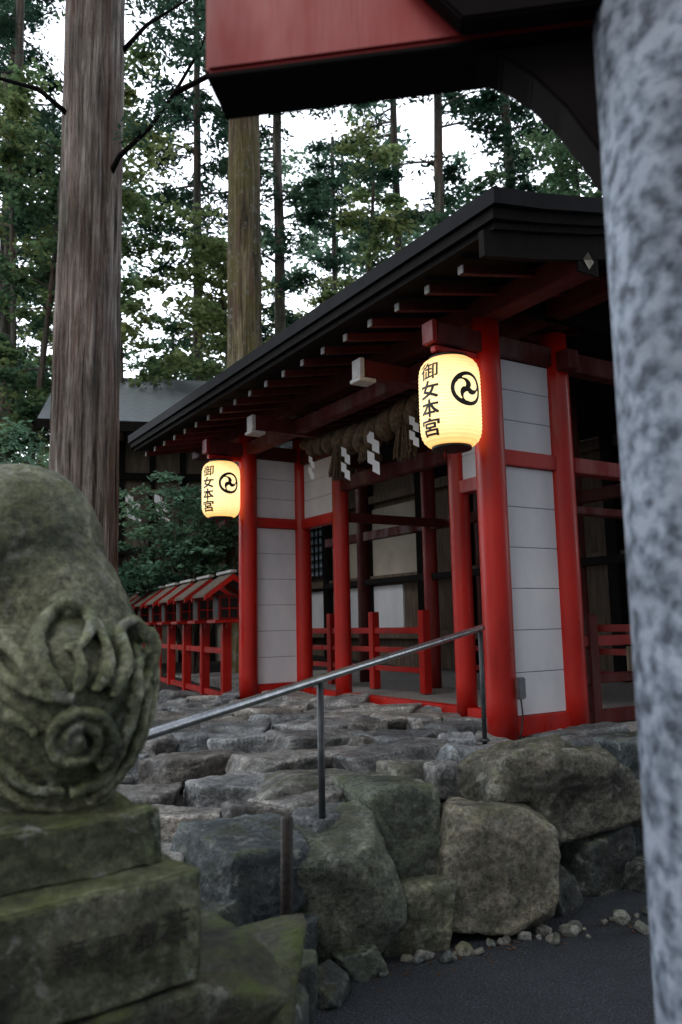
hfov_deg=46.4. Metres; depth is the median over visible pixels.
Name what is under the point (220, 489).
paper lantern
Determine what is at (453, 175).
cedar tree
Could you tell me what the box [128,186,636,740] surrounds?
red shrine pavilion
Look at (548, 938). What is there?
chip
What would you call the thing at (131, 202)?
maple tree
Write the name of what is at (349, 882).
boulder
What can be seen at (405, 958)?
chip
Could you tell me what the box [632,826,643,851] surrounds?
boulder
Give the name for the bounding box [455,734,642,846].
boulder
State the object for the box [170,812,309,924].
boulder
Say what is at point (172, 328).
maple tree
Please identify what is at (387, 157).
maple tree
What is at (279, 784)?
boulder
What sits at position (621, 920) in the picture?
chip
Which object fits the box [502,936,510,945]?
chip
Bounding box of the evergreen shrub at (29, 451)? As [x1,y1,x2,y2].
[0,417,48,467]
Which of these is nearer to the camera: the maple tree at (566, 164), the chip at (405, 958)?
the chip at (405, 958)
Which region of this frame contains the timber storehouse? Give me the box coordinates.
[36,378,225,662]
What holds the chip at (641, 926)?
on the asphalt ground at (603, 975)
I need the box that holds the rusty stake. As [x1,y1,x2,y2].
[281,815,292,914]
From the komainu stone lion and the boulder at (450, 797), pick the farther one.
the boulder at (450, 797)
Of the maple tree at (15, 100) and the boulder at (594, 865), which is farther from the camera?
the maple tree at (15, 100)
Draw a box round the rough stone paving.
[0,689,629,861]
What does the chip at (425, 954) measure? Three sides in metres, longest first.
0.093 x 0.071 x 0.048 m
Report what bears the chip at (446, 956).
on the asphalt ground at (603, 975)
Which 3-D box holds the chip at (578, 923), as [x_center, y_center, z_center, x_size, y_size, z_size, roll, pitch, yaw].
[1.138,2.015,3.869,0.079,0.058,0.092,-10,-24,21]
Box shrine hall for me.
[279,431,632,681]
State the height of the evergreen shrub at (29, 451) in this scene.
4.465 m
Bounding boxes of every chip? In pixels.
[400,954,412,962]
[412,956,425,963]
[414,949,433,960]
[440,949,451,963]
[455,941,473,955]
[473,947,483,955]
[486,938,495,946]
[497,938,503,945]
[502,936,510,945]
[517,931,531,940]
[535,923,552,936]
[545,935,552,942]
[550,932,560,944]
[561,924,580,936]
[568,920,582,930]
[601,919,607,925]
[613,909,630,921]
[615,916,628,925]
[633,919,649,933]
[642,905,647,914]
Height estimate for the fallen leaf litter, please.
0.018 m
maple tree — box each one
[0,57,61,463]
[0,119,145,464]
[5,0,224,467]
[17,282,53,468]
[119,233,280,441]
[123,309,214,380]
[262,290,337,329]
[299,111,425,296]
[414,170,513,238]
[511,122,602,197]
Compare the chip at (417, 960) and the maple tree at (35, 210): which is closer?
the chip at (417, 960)
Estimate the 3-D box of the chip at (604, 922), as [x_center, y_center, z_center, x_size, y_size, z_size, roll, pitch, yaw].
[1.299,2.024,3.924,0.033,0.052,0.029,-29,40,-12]
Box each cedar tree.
[0,0,61,468]
[0,0,138,467]
[0,0,209,574]
[16,106,61,463]
[121,0,286,380]
[124,0,367,672]
[192,106,345,446]
[294,136,360,310]
[315,100,453,307]
[316,89,530,236]
[431,89,558,207]
[493,97,596,190]
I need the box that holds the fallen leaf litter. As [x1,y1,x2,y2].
[376,919,642,991]
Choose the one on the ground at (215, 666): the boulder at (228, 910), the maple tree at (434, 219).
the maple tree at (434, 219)
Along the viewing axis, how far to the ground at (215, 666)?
14.04 m
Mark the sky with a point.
(418, 118)
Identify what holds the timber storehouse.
on the ground at (215, 666)
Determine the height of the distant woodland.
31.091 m
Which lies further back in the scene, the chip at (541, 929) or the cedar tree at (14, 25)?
the cedar tree at (14, 25)
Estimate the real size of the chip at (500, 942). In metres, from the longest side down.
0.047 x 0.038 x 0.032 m
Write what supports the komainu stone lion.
on the mossy rock base
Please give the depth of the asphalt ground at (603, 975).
3.32 m
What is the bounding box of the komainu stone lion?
[0,464,201,1023]
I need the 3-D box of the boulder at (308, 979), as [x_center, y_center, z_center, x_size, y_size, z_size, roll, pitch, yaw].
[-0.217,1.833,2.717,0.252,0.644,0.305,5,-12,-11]
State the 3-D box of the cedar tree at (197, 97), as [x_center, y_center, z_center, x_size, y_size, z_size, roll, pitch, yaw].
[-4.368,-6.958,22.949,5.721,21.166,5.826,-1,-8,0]
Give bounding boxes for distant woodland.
[0,92,593,465]
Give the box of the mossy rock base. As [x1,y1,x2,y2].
[61,909,309,1023]
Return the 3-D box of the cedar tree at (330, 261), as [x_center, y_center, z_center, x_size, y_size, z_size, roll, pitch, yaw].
[-0.615,-6.186,33.983,5.940,21.422,4.713,-1,-8,0]
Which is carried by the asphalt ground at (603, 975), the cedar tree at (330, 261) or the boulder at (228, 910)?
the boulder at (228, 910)
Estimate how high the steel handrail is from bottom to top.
1.267 m
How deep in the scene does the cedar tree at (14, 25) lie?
21.95 m
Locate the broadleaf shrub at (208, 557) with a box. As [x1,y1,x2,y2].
[118,470,238,673]
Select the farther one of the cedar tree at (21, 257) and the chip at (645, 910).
the cedar tree at (21, 257)
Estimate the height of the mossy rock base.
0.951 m
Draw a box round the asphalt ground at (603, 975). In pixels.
[314,889,654,1023]
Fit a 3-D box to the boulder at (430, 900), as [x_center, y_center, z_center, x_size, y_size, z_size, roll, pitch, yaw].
[0.339,1.910,3.773,0.366,0.357,0.312,1,-11,-11]
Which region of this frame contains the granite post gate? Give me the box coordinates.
[206,0,681,1023]
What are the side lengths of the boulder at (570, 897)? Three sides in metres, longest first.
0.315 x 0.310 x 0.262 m
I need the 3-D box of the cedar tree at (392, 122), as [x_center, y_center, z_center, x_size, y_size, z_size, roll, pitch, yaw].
[1.936,-8.528,27.770,6.070,24.950,5.029,2,-8,-19]
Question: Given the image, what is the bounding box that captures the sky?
[0,0,602,459]
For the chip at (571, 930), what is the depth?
3.79 m
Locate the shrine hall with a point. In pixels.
(397, 604)
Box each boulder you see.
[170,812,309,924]
[201,899,244,926]
[256,768,386,803]
[293,800,406,963]
[298,949,317,1023]
[299,913,317,950]
[316,960,349,1010]
[331,944,388,982]
[333,773,440,878]
[376,759,460,804]
[382,874,456,956]
[437,797,560,935]
[443,795,456,802]
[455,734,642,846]
[554,864,583,915]
[559,824,636,896]
[583,731,639,780]
[623,850,646,893]
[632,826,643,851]
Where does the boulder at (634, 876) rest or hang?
on the asphalt ground at (603, 975)
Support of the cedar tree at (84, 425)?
on the ground at (215, 666)
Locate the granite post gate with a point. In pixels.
(594, 86)
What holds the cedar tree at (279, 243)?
on the ground at (215, 666)
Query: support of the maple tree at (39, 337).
on the ground at (215, 666)
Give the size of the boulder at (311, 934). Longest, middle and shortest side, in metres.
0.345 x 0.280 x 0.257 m
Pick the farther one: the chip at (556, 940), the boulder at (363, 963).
the chip at (556, 940)
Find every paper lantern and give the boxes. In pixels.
[202,458,239,523]
[418,351,481,456]
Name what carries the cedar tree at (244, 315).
on the ground at (215, 666)
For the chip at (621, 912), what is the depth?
3.97 m
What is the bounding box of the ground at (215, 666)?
[158,655,395,806]
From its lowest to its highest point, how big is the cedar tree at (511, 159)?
22.524 m
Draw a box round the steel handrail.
[147,625,489,818]
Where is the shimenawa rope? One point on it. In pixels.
(368, 436)
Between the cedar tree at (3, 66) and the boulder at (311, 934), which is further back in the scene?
the cedar tree at (3, 66)
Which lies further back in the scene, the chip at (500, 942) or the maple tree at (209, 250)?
the maple tree at (209, 250)
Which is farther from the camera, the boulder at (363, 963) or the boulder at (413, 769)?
the boulder at (413, 769)
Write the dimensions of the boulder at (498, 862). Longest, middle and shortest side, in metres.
0.630 x 0.582 x 0.511 m
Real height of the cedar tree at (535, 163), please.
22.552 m
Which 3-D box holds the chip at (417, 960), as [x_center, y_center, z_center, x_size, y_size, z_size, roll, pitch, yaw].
[0.341,1.993,3.531,0.060,0.036,0.042,5,-19,31]
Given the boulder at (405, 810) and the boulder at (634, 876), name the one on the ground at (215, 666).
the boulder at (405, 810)
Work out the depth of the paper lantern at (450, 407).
5.52 m
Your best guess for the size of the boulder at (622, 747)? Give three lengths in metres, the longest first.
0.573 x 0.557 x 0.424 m
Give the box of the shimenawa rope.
[299,390,419,480]
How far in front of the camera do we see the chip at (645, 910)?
4.04 m
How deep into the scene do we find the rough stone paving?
5.24 m
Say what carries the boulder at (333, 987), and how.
on the asphalt ground at (603, 975)
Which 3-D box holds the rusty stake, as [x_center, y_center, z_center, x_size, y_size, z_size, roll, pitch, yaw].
[-0.212,1.610,3.142,0.054,0.783,0.053,-1,-8,0]

